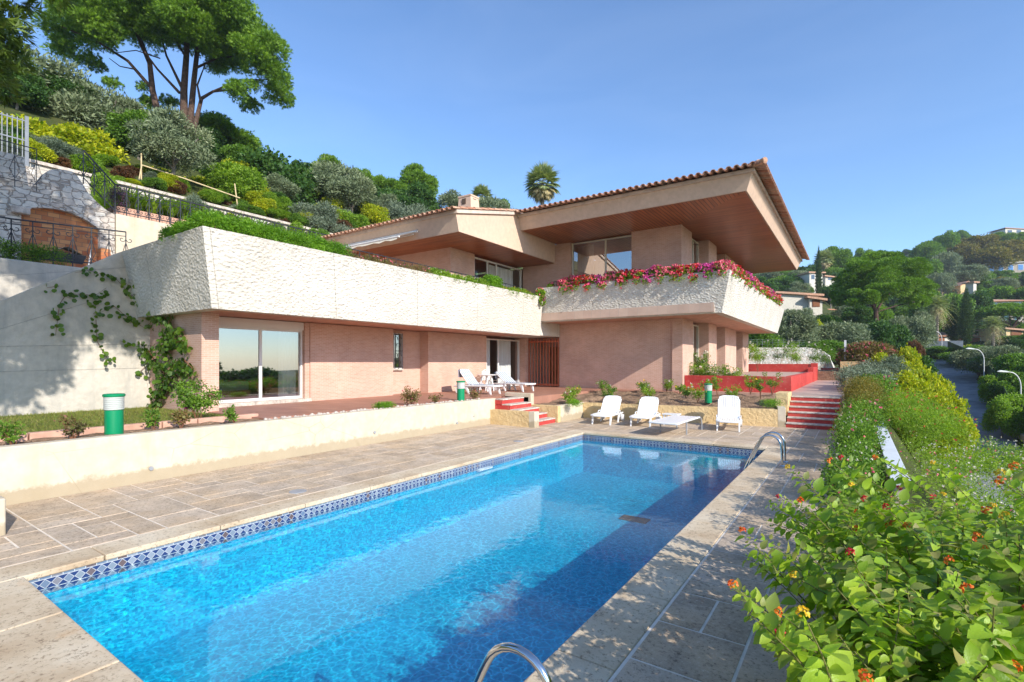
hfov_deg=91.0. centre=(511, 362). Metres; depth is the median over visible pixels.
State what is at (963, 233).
broadleaf tree
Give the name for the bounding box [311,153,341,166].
pine tree
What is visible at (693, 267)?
geranium
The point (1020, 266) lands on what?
window
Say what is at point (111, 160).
green shrub
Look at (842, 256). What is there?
pine tree
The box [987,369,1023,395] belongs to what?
broadleaf tree
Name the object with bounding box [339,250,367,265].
trailing plant
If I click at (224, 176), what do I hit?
green shrub
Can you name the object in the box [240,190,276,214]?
yellow shrub
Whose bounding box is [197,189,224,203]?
green shrub
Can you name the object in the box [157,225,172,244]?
sedum cushion
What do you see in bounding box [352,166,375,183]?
pine tree
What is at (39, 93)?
evergreen tree
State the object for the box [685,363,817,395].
red terrace
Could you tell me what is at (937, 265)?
broadleaf tree
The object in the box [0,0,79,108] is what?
pine tree
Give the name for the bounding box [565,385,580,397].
rose bush
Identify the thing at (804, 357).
stone wall
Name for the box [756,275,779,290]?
evergreen tree
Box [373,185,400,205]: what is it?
evergreen tree
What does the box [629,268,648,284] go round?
geranium
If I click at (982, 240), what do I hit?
autumn tree
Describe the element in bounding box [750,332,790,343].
broadleaf tree
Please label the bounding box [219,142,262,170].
broadleaf tree
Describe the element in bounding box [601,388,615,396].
rose bush
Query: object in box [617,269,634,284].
geranium
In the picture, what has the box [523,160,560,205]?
palm tree
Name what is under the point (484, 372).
garden chair
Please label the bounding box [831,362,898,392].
grey leaf bush
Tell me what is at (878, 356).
yellow shrub
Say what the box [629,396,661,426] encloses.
sun lounger
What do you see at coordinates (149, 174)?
grey shrub
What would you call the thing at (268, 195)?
green shrub
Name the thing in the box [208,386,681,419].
house terrace
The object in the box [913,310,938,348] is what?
olive tree
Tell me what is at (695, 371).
rose bush
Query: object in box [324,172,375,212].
olive tree
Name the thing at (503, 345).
sliding door
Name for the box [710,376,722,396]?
rose bush
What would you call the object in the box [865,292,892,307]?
evergreen tree
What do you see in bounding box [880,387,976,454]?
salvia bush
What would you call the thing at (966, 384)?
road
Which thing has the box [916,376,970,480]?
yellow shrub
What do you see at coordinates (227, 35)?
umbrella pine
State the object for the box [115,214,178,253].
retaining wall
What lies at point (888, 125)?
sky
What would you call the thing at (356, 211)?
evergreen tree
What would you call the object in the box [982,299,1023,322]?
house
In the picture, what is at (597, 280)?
geranium
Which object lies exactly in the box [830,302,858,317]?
olive tree
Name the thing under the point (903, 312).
pine tree
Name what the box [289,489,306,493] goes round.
drain cover
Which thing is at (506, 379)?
sun lounger
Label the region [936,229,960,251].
broadleaf tree
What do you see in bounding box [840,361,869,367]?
planter box
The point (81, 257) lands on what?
grill
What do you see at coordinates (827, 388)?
path
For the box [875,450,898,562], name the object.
planter soil
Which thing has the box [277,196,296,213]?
green shrub
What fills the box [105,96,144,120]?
olive tree
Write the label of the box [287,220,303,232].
green shrub
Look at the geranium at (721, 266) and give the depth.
18.04 m
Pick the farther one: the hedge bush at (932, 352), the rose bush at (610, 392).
the hedge bush at (932, 352)
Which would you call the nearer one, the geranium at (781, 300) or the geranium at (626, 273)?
the geranium at (626, 273)
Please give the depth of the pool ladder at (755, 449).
9.97 m
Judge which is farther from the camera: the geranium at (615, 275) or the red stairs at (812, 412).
the geranium at (615, 275)
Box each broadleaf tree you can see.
[100,108,157,159]
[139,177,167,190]
[191,165,236,175]
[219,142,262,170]
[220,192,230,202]
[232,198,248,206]
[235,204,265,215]
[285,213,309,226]
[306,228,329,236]
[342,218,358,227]
[749,333,786,347]
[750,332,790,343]
[766,275,792,286]
[809,339,847,360]
[815,314,842,326]
[822,266,845,275]
[867,304,893,324]
[889,303,908,312]
[907,290,949,330]
[917,258,944,276]
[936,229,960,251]
[941,291,976,328]
[957,230,971,238]
[964,344,983,348]
[964,355,996,373]
[976,271,996,285]
[976,280,1000,290]
[978,319,1023,333]
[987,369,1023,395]
[991,351,1023,377]
[993,270,1021,278]
[1005,275,1019,279]
[1016,286,1023,299]
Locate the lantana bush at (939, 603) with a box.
[727,454,1023,681]
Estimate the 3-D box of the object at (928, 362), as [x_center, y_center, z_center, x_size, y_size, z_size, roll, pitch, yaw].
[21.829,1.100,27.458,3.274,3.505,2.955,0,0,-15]
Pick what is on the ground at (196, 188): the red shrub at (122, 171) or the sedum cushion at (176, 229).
the red shrub at (122, 171)
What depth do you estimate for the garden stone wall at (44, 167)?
21.87 m
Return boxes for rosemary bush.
[831,391,892,428]
[836,374,894,412]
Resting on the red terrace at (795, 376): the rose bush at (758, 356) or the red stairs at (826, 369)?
the rose bush at (758, 356)
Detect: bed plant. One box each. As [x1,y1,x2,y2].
[371,401,396,408]
[566,399,582,406]
[759,398,785,407]
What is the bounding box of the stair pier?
[505,392,533,404]
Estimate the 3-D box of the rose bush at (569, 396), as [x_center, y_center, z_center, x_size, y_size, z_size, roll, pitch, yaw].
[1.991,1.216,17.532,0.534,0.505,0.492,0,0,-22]
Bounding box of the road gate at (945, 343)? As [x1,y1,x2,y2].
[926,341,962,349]
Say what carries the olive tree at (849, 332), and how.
on the ground at (196, 188)
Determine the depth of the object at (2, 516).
5.80 m
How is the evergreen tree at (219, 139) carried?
on the ground at (196, 188)
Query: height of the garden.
1.950 m
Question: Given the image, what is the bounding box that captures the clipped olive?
[887,312,937,348]
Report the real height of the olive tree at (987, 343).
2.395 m
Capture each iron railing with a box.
[0,139,42,191]
[0,216,131,266]
[78,150,325,235]
[295,244,514,286]
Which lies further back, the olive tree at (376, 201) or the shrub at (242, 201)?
the olive tree at (376, 201)
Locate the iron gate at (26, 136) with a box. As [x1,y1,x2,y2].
[0,112,28,165]
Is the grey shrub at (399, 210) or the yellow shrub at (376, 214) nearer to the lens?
the yellow shrub at (376, 214)
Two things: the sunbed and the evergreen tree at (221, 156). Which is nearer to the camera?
the sunbed
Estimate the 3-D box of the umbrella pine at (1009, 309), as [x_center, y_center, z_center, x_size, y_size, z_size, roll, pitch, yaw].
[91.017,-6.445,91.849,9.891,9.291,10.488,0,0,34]
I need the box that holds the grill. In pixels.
[37,247,85,264]
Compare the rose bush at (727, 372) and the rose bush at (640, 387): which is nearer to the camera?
the rose bush at (640, 387)
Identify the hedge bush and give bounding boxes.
[925,345,954,358]
[937,351,978,363]
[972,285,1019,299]
[995,335,1023,340]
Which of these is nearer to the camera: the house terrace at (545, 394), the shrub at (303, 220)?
the house terrace at (545, 394)
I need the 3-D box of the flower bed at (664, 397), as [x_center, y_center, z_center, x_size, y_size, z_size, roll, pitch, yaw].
[5.329,1.363,17.799,7.300,0.406,5.600,0,0,34]
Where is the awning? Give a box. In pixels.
[346,230,417,248]
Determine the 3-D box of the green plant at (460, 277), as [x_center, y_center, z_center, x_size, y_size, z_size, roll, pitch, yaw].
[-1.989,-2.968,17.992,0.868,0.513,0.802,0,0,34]
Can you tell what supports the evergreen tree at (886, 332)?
on the ground at (196, 188)
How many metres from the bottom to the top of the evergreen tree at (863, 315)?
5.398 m
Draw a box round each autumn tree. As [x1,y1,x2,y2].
[945,242,981,264]
[960,233,1001,248]
[963,246,1017,268]
[984,238,1023,261]
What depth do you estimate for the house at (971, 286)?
135.37 m
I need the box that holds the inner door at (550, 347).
[550,347,557,383]
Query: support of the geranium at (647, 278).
on the villa
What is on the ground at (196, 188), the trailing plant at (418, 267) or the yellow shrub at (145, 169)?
the yellow shrub at (145, 169)
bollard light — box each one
[102,393,125,434]
[456,381,464,400]
[704,383,712,402]
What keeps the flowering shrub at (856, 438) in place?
on the planter soil
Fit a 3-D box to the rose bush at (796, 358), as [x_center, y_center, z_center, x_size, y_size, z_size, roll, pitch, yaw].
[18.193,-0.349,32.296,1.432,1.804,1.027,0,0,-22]
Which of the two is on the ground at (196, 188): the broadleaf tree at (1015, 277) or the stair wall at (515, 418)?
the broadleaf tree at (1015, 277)
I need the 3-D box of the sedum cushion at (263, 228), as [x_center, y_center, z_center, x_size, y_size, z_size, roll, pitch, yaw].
[-6.142,-3.038,12.066,0.968,0.840,1.283,0,0,34]
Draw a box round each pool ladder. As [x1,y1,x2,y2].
[473,642,551,681]
[744,431,787,468]
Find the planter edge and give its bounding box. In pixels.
[876,423,910,512]
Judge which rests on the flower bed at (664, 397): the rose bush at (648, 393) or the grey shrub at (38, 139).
the rose bush at (648, 393)
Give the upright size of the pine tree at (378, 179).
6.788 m
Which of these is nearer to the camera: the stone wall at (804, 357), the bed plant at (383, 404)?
the bed plant at (383, 404)
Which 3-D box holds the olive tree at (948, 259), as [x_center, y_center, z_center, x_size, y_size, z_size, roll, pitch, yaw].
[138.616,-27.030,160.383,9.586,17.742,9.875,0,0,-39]
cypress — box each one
[815,249,822,293]
[945,296,960,340]
[957,287,975,344]
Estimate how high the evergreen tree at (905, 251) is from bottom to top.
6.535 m
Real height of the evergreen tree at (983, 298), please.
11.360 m
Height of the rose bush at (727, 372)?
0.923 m
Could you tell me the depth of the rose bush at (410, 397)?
14.03 m
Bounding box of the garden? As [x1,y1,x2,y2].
[818,370,838,379]
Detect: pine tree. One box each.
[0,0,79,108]
[194,109,263,158]
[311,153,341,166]
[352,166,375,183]
[373,174,387,188]
[379,177,414,191]
[397,162,439,195]
[779,271,791,274]
[816,246,852,268]
[854,247,873,257]
[894,307,908,318]
[908,239,946,259]
[994,231,1017,241]
[1016,231,1023,239]
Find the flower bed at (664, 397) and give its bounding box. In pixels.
[536,390,776,408]
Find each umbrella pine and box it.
[30,0,296,131]
[829,249,940,321]
[973,302,1023,327]
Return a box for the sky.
[3,0,1023,266]
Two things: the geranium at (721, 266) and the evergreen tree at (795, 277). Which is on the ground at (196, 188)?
the evergreen tree at (795, 277)
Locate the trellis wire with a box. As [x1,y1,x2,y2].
[0,368,120,371]
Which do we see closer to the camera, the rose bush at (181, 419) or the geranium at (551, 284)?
the rose bush at (181, 419)
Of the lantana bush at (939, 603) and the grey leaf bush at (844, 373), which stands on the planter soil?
the lantana bush at (939, 603)
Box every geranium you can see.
[535,287,545,305]
[546,282,554,286]
[557,277,570,294]
[561,275,578,292]
[570,274,585,290]
[581,274,598,291]
[588,274,606,287]
[598,271,616,289]
[608,269,626,288]
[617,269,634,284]
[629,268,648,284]
[641,265,657,284]
[649,265,668,283]
[662,263,678,280]
[671,264,690,281]
[685,263,704,282]
[697,261,715,279]
[711,260,729,277]
[722,259,739,278]
[735,265,745,281]
[740,269,750,286]
[746,271,754,288]
[752,276,760,291]
[756,282,763,294]
[765,286,771,298]
[766,288,774,298]
[772,294,783,305]
[773,292,779,303]
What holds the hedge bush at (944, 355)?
on the ground at (196, 188)
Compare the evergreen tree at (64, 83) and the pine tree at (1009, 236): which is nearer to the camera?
the evergreen tree at (64, 83)
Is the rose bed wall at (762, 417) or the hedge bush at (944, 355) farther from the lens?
the hedge bush at (944, 355)
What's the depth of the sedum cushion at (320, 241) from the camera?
13.37 m
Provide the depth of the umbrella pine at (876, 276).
59.47 m
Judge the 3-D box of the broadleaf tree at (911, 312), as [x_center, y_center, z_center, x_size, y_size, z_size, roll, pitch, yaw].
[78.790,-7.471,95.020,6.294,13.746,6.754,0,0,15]
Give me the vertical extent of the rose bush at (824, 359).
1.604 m
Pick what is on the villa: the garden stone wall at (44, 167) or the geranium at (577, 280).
the geranium at (577, 280)
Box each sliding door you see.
[219,317,311,407]
[486,338,518,387]
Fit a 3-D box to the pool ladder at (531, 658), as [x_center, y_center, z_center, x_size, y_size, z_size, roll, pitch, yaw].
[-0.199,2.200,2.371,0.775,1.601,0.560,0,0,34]
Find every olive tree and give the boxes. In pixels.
[4,47,120,130]
[60,75,147,127]
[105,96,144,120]
[125,104,217,176]
[261,173,300,199]
[310,155,377,209]
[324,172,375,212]
[369,195,379,204]
[377,193,396,206]
[434,188,461,209]
[479,195,512,208]
[754,271,783,278]
[775,305,818,344]
[784,281,811,292]
[788,270,807,274]
[813,319,873,361]
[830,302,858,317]
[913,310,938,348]
[927,271,959,294]
[930,250,963,272]
[948,263,990,282]
[948,346,998,378]
[966,344,1023,372]
[981,344,1012,348]
[983,276,1021,288]
[983,340,1006,345]
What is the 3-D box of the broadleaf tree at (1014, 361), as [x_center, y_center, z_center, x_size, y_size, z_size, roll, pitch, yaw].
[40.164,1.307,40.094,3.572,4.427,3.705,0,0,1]
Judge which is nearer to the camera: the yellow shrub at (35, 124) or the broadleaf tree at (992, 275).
the yellow shrub at (35, 124)
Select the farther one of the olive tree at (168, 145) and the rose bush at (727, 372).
the olive tree at (168, 145)
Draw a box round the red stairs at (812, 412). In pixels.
[786,395,839,429]
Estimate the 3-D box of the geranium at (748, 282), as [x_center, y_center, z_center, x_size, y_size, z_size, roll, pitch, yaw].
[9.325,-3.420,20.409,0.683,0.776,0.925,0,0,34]
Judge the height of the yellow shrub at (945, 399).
3.258 m
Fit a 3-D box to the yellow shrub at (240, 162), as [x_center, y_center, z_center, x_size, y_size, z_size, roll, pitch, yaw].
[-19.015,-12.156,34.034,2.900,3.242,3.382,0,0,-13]
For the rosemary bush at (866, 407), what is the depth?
12.68 m
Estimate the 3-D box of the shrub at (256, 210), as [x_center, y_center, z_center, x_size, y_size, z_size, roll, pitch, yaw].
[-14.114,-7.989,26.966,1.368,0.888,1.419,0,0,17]
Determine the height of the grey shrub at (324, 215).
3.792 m
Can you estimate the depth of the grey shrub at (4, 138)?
19.59 m
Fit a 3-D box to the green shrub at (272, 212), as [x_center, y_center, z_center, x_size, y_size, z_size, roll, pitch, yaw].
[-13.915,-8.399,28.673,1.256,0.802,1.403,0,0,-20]
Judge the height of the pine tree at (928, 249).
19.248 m
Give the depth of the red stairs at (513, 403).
16.52 m
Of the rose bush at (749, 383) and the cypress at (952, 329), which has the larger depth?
the cypress at (952, 329)
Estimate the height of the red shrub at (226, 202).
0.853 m
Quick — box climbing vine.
[44,266,196,407]
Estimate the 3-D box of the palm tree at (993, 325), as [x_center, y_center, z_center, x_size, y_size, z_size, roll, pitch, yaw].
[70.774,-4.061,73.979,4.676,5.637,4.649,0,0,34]
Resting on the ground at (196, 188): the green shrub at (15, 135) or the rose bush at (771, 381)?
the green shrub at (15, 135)
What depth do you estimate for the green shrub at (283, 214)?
29.58 m
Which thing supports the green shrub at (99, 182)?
on the raised bed
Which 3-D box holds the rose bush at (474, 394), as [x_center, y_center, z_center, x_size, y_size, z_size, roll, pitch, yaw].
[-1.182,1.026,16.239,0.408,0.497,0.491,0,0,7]
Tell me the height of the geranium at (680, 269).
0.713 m
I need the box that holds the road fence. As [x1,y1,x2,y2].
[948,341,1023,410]
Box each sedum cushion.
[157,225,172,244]
[167,219,189,240]
[180,217,212,236]
[183,207,240,232]
[214,214,259,236]
[234,218,282,240]
[254,224,293,243]
[278,230,315,248]
[299,231,332,251]
[316,239,352,255]
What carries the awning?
attached to the villa
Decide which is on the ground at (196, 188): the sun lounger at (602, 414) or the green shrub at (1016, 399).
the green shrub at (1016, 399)
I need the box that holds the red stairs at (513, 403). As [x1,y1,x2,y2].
[495,397,555,425]
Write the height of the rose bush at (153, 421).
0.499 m
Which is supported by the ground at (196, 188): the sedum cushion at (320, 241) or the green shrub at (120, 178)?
the green shrub at (120, 178)
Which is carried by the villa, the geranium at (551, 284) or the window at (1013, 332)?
the geranium at (551, 284)
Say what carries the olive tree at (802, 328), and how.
on the ground at (196, 188)
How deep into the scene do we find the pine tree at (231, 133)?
42.26 m
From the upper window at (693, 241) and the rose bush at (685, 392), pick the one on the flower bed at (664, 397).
the rose bush at (685, 392)
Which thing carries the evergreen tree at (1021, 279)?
on the ground at (196, 188)
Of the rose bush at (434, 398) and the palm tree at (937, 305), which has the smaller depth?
the rose bush at (434, 398)
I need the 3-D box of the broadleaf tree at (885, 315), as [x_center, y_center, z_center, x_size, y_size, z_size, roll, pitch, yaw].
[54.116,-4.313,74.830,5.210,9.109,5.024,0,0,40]
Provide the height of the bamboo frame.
1.942 m
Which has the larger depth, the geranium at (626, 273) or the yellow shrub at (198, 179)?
the yellow shrub at (198, 179)
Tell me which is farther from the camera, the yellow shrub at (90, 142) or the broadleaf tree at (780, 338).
the broadleaf tree at (780, 338)
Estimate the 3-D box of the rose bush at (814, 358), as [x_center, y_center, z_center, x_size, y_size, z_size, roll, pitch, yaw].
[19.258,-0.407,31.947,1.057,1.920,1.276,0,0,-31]
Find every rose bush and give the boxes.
[0,419,28,444]
[53,413,91,438]
[140,407,161,429]
[168,408,191,427]
[169,378,225,417]
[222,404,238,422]
[400,386,420,403]
[428,393,442,402]
[468,387,480,398]
[561,391,577,402]
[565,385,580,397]
[596,380,608,391]
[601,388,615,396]
[605,384,616,392]
[635,380,649,386]
[637,384,650,394]
[641,386,655,396]
[661,379,673,391]
[675,384,685,393]
[679,387,690,397]
[687,382,706,402]
[689,361,708,374]
[693,350,710,368]
[698,378,710,388]
[700,361,722,375]
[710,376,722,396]
[719,364,743,375]
[723,384,743,397]
[744,374,755,394]
[746,343,765,370]
[749,344,770,363]
[754,377,763,398]
[762,372,782,394]
[764,339,790,363]
[777,338,801,363]
[784,343,804,362]
[804,341,826,362]
[817,349,836,367]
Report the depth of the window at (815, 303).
73.93 m
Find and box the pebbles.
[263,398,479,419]
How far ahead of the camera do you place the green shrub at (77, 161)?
21.07 m
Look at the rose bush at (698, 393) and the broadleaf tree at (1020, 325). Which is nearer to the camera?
the rose bush at (698, 393)
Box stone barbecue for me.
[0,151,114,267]
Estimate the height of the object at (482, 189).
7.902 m
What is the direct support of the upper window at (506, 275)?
in the villa
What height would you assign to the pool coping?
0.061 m
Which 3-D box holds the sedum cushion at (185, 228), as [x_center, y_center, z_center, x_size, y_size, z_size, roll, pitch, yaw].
[-7.157,-3.015,11.472,0.943,0.712,0.752,0,0,34]
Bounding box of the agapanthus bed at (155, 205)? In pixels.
[92,184,318,237]
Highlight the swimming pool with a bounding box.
[29,434,762,681]
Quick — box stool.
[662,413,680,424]
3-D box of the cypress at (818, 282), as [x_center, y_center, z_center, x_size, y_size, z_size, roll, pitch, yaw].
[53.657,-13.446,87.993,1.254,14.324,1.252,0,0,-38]
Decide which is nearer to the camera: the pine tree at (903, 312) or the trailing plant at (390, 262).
the trailing plant at (390, 262)
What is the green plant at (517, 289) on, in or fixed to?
on the villa
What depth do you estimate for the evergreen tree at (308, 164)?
42.70 m
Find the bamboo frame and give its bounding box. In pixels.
[139,153,239,204]
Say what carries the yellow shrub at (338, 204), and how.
on the ground at (196, 188)
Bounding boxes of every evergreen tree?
[0,72,54,109]
[0,125,34,141]
[37,67,96,104]
[193,137,219,163]
[198,126,228,153]
[218,143,231,159]
[235,142,322,205]
[261,191,292,203]
[290,159,312,173]
[304,182,325,201]
[353,201,380,223]
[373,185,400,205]
[388,180,440,211]
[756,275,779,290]
[773,276,795,291]
[784,273,804,282]
[789,341,810,346]
[795,264,815,271]
[820,283,839,308]
[839,305,872,323]
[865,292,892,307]
[865,318,915,344]
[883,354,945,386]
[885,294,899,307]
[892,337,927,357]
[902,249,910,255]
[969,288,994,334]
[973,321,985,328]
[998,338,1023,346]
[1019,275,1023,283]
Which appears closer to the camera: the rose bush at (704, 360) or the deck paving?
the deck paving
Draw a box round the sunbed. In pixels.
[649,415,701,434]
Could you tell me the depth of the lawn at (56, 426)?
10.92 m
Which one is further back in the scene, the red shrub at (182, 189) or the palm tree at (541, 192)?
the palm tree at (541, 192)
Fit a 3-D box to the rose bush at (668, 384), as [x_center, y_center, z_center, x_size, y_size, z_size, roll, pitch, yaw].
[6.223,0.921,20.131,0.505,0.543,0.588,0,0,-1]
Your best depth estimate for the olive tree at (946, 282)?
138.84 m
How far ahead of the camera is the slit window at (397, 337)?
19.02 m
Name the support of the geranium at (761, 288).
on the villa
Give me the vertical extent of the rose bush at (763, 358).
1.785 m
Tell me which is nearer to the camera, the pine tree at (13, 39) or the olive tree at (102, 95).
the pine tree at (13, 39)
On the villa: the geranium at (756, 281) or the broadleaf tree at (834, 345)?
the geranium at (756, 281)
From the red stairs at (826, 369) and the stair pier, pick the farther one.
the red stairs at (826, 369)
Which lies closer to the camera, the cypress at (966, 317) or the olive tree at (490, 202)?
the olive tree at (490, 202)
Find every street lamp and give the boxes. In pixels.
[966,348,984,376]
[997,370,1021,393]
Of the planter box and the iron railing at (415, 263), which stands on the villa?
the iron railing at (415, 263)
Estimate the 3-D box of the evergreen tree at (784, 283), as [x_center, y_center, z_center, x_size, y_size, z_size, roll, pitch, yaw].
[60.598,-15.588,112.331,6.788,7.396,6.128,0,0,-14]
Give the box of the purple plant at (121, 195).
[106,184,130,209]
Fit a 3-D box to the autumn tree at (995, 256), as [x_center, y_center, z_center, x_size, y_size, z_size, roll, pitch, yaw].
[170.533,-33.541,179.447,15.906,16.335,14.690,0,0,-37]
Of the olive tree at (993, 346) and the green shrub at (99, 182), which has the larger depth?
the olive tree at (993, 346)
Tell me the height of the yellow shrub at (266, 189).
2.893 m
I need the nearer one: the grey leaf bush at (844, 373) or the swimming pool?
the swimming pool
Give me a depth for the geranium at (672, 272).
19.09 m
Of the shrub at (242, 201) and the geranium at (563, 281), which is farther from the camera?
the shrub at (242, 201)
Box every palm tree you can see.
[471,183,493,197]
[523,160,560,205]
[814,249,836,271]
[921,295,957,340]
[974,315,1011,345]
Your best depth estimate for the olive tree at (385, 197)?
48.84 m
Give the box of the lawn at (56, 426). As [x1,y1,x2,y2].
[0,407,223,432]
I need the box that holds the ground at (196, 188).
[0,100,1023,528]
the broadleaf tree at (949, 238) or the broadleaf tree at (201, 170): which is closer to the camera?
the broadleaf tree at (201, 170)
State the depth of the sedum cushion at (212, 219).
11.13 m
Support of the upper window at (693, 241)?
in the villa
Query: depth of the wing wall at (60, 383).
12.35 m
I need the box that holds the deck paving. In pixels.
[0,418,844,681]
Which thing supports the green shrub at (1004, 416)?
on the ground at (196, 188)
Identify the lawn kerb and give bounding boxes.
[0,413,257,441]
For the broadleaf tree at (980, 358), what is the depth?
45.63 m
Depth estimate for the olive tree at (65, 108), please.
29.93 m
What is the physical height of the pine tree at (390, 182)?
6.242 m
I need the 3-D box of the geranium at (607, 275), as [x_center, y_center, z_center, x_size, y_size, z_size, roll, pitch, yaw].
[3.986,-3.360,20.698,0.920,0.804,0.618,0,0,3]
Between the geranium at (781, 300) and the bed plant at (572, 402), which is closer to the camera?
the bed plant at (572, 402)
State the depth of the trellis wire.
12.15 m
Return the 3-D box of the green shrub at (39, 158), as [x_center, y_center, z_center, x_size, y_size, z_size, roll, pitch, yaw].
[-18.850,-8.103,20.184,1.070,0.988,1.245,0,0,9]
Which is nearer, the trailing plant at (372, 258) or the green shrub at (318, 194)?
the trailing plant at (372, 258)
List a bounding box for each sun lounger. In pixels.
[454,369,502,394]
[493,372,535,391]
[591,395,624,424]
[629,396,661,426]
[716,395,741,431]
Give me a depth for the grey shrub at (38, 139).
21.32 m
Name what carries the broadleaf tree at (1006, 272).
on the ground at (196, 188)
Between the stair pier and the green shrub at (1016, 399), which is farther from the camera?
the green shrub at (1016, 399)
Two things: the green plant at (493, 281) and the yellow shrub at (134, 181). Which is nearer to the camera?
the green plant at (493, 281)
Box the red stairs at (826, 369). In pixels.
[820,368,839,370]
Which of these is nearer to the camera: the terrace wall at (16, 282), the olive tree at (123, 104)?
the terrace wall at (16, 282)
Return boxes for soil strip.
[0,401,454,445]
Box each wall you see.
[0,252,149,415]
[0,258,79,300]
[0,398,495,505]
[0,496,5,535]
[25,165,34,186]
[29,158,332,233]
[113,206,185,224]
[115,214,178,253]
[490,409,538,427]
[531,402,583,422]
[583,391,791,426]
[749,347,834,369]
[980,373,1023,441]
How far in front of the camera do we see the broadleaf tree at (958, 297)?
93.28 m
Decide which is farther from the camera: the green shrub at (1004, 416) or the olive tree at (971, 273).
the olive tree at (971, 273)
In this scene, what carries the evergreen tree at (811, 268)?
on the ground at (196, 188)
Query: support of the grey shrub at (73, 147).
on the ground at (196, 188)
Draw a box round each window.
[393,333,403,369]
[475,257,521,289]
[572,235,631,275]
[692,239,698,262]
[693,325,698,368]
[812,300,819,306]
[970,337,979,342]
[1011,330,1021,334]
[1018,264,1022,269]
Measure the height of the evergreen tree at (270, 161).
7.940 m
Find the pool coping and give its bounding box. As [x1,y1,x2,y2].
[0,430,788,681]
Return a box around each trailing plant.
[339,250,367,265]
[360,253,383,262]
[380,257,397,265]
[396,263,414,270]
[410,264,432,272]
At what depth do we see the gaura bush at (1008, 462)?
8.64 m
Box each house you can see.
[775,291,823,324]
[797,271,825,292]
[804,296,827,318]
[822,275,834,285]
[939,332,983,342]
[953,281,976,294]
[962,281,979,293]
[976,327,1023,341]
[979,261,1023,272]
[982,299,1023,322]
[987,227,1023,233]
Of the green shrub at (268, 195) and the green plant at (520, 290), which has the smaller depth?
the green plant at (520, 290)
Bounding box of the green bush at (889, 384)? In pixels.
[854,373,901,403]
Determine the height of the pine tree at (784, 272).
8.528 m
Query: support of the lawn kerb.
on the lawn at (56, 426)
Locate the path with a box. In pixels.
[792,380,844,411]
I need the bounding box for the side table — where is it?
[477,374,496,391]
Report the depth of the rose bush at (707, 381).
19.07 m
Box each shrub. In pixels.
[0,111,62,140]
[0,128,11,148]
[0,141,33,157]
[0,236,72,265]
[6,134,21,142]
[14,138,58,162]
[30,149,56,161]
[31,134,67,144]
[36,121,130,164]
[37,140,82,153]
[40,138,86,168]
[46,156,72,168]
[63,153,110,174]
[89,170,118,204]
[91,153,121,166]
[109,165,136,179]
[111,175,126,181]
[123,165,142,175]
[123,178,143,185]
[134,164,149,172]
[140,171,157,178]
[156,172,184,183]
[159,176,179,189]
[164,198,193,205]
[167,179,187,194]
[177,176,191,191]
[184,175,209,185]
[185,192,210,211]
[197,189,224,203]
[201,158,267,199]
[221,158,250,167]
[222,198,231,205]
[228,204,249,211]
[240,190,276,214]
[241,185,270,197]
[260,191,284,212]
[263,207,279,218]
[276,209,291,218]
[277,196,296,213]
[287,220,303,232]
[288,200,341,232]
[294,212,323,228]
[313,184,322,200]
[314,196,344,209]
[327,219,354,232]
[330,222,353,232]
[336,208,369,227]
[358,201,390,223]
[382,200,429,219]
[806,410,898,542]
[834,340,898,367]
[858,354,911,376]
[868,350,887,361]
[882,368,939,418]
[883,391,958,469]
[893,343,922,373]
[896,360,947,457]
[906,339,925,356]
[913,405,979,486]
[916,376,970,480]
[977,373,997,402]
[979,395,1023,437]
[986,392,1023,411]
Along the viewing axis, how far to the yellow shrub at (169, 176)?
24.97 m
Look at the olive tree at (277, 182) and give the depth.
32.20 m
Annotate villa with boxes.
[121,157,809,412]
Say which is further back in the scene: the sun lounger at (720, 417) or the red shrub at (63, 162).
the red shrub at (63, 162)
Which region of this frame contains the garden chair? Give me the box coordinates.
[481,369,497,389]
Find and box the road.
[932,359,1023,525]
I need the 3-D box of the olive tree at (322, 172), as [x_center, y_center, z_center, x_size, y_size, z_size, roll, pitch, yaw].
[-14.234,-12.501,40.223,6.312,7.026,6.127,0,0,42]
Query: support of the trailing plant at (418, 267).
on the villa
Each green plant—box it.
[426,267,444,278]
[440,269,459,280]
[452,273,467,282]
[461,274,477,287]
[475,277,489,289]
[483,274,502,286]
[498,286,513,295]
[506,287,518,295]
[514,287,529,296]
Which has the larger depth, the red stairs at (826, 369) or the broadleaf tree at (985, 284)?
the broadleaf tree at (985, 284)
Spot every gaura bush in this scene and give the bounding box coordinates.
[894,431,1023,550]
[980,450,1023,499]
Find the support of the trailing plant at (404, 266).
on the villa
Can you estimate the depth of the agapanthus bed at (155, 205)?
19.85 m

